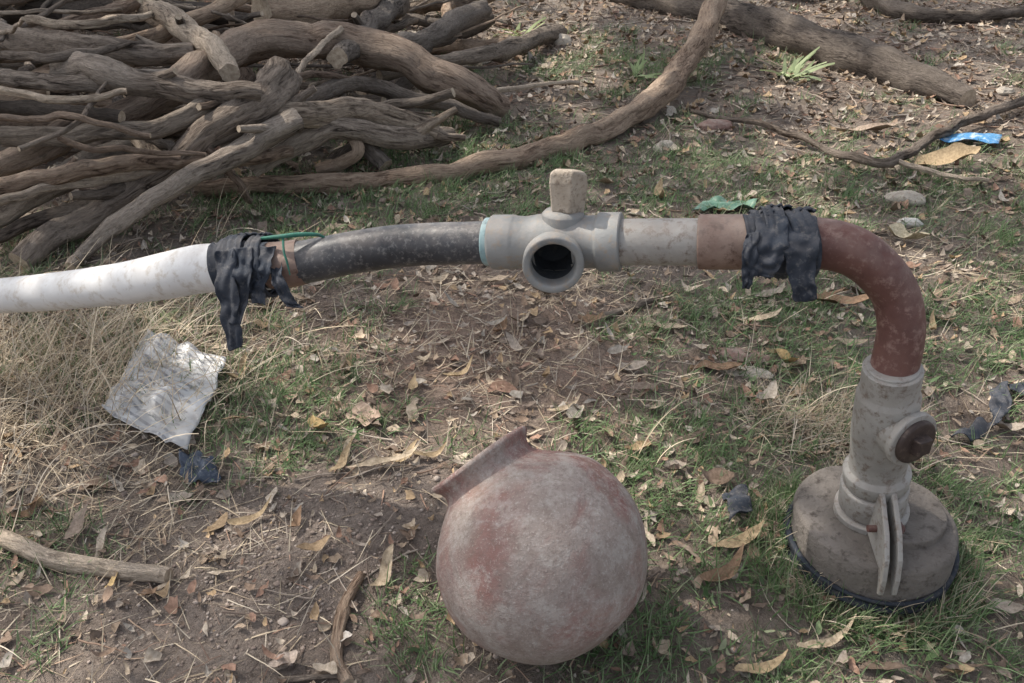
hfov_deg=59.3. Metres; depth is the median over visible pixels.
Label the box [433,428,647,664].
clay pot
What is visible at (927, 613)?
grass tuft
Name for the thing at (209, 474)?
plastic scrap
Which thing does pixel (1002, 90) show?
stone
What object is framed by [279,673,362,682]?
stick
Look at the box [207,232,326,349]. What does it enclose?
rubber tie
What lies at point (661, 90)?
fallen branch
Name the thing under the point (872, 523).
borewell head
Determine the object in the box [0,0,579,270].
firewood pile
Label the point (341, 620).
stick
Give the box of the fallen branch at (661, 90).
[197,0,729,196]
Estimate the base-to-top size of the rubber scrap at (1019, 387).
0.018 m
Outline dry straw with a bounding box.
[0,0,1023,682]
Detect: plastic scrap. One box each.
[177,447,220,482]
[691,196,756,209]
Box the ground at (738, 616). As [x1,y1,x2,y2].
[0,0,1023,682]
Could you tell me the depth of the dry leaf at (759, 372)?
2.18 m
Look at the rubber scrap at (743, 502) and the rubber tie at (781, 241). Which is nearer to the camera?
the rubber tie at (781, 241)
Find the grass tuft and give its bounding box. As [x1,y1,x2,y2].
[731,455,1019,659]
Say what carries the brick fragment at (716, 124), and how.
on the ground at (738, 616)
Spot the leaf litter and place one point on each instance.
(956, 152)
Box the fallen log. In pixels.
[608,0,977,108]
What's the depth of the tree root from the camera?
5.62 m
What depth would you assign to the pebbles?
1.64 m
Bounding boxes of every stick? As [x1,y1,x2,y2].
[0,522,167,586]
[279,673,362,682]
[331,569,365,682]
[603,294,663,319]
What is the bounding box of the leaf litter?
[0,0,1023,682]
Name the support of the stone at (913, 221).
on the ground at (738, 616)
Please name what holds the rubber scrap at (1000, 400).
on the ground at (738, 616)
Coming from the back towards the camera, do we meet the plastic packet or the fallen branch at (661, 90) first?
the fallen branch at (661, 90)
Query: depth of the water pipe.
1.52 m
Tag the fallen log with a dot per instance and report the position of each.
(858, 54)
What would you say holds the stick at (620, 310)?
on the ground at (738, 616)
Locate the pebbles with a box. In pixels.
[0,0,1023,682]
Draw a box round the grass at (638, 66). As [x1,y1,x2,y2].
[0,0,1023,682]
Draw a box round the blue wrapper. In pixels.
[940,132,1001,142]
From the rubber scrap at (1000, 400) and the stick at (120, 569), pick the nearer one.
the stick at (120, 569)
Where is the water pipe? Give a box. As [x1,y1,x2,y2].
[0,218,488,313]
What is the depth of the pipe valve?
1.40 m
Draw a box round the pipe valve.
[484,166,623,292]
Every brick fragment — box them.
[698,119,732,130]
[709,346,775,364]
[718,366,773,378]
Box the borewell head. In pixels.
[619,214,959,617]
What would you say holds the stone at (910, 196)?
on the ground at (738, 616)
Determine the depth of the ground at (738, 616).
1.99 m
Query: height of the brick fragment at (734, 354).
0.026 m
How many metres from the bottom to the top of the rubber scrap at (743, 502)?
0.030 m
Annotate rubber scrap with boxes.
[723,482,753,519]
[948,417,1000,442]
[988,380,1013,422]
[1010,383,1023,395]
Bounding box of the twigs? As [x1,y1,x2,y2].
[0,0,1023,682]
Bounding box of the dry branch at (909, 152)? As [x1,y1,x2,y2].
[691,96,1023,185]
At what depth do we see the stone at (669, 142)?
3.58 m
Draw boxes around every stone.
[547,33,571,45]
[653,140,675,152]
[882,190,925,205]
[898,217,922,227]
[992,86,1015,95]
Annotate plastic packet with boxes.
[103,329,225,451]
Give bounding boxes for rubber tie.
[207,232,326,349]
[741,203,821,298]
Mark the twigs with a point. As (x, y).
(998, 66)
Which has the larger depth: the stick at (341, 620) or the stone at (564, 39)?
the stone at (564, 39)
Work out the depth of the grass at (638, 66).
2.17 m
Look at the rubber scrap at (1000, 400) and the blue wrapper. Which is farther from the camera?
the blue wrapper
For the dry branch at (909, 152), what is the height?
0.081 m
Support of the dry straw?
on the ground at (738, 616)
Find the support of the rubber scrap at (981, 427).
on the ground at (738, 616)
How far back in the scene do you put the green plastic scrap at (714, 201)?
3.09 m

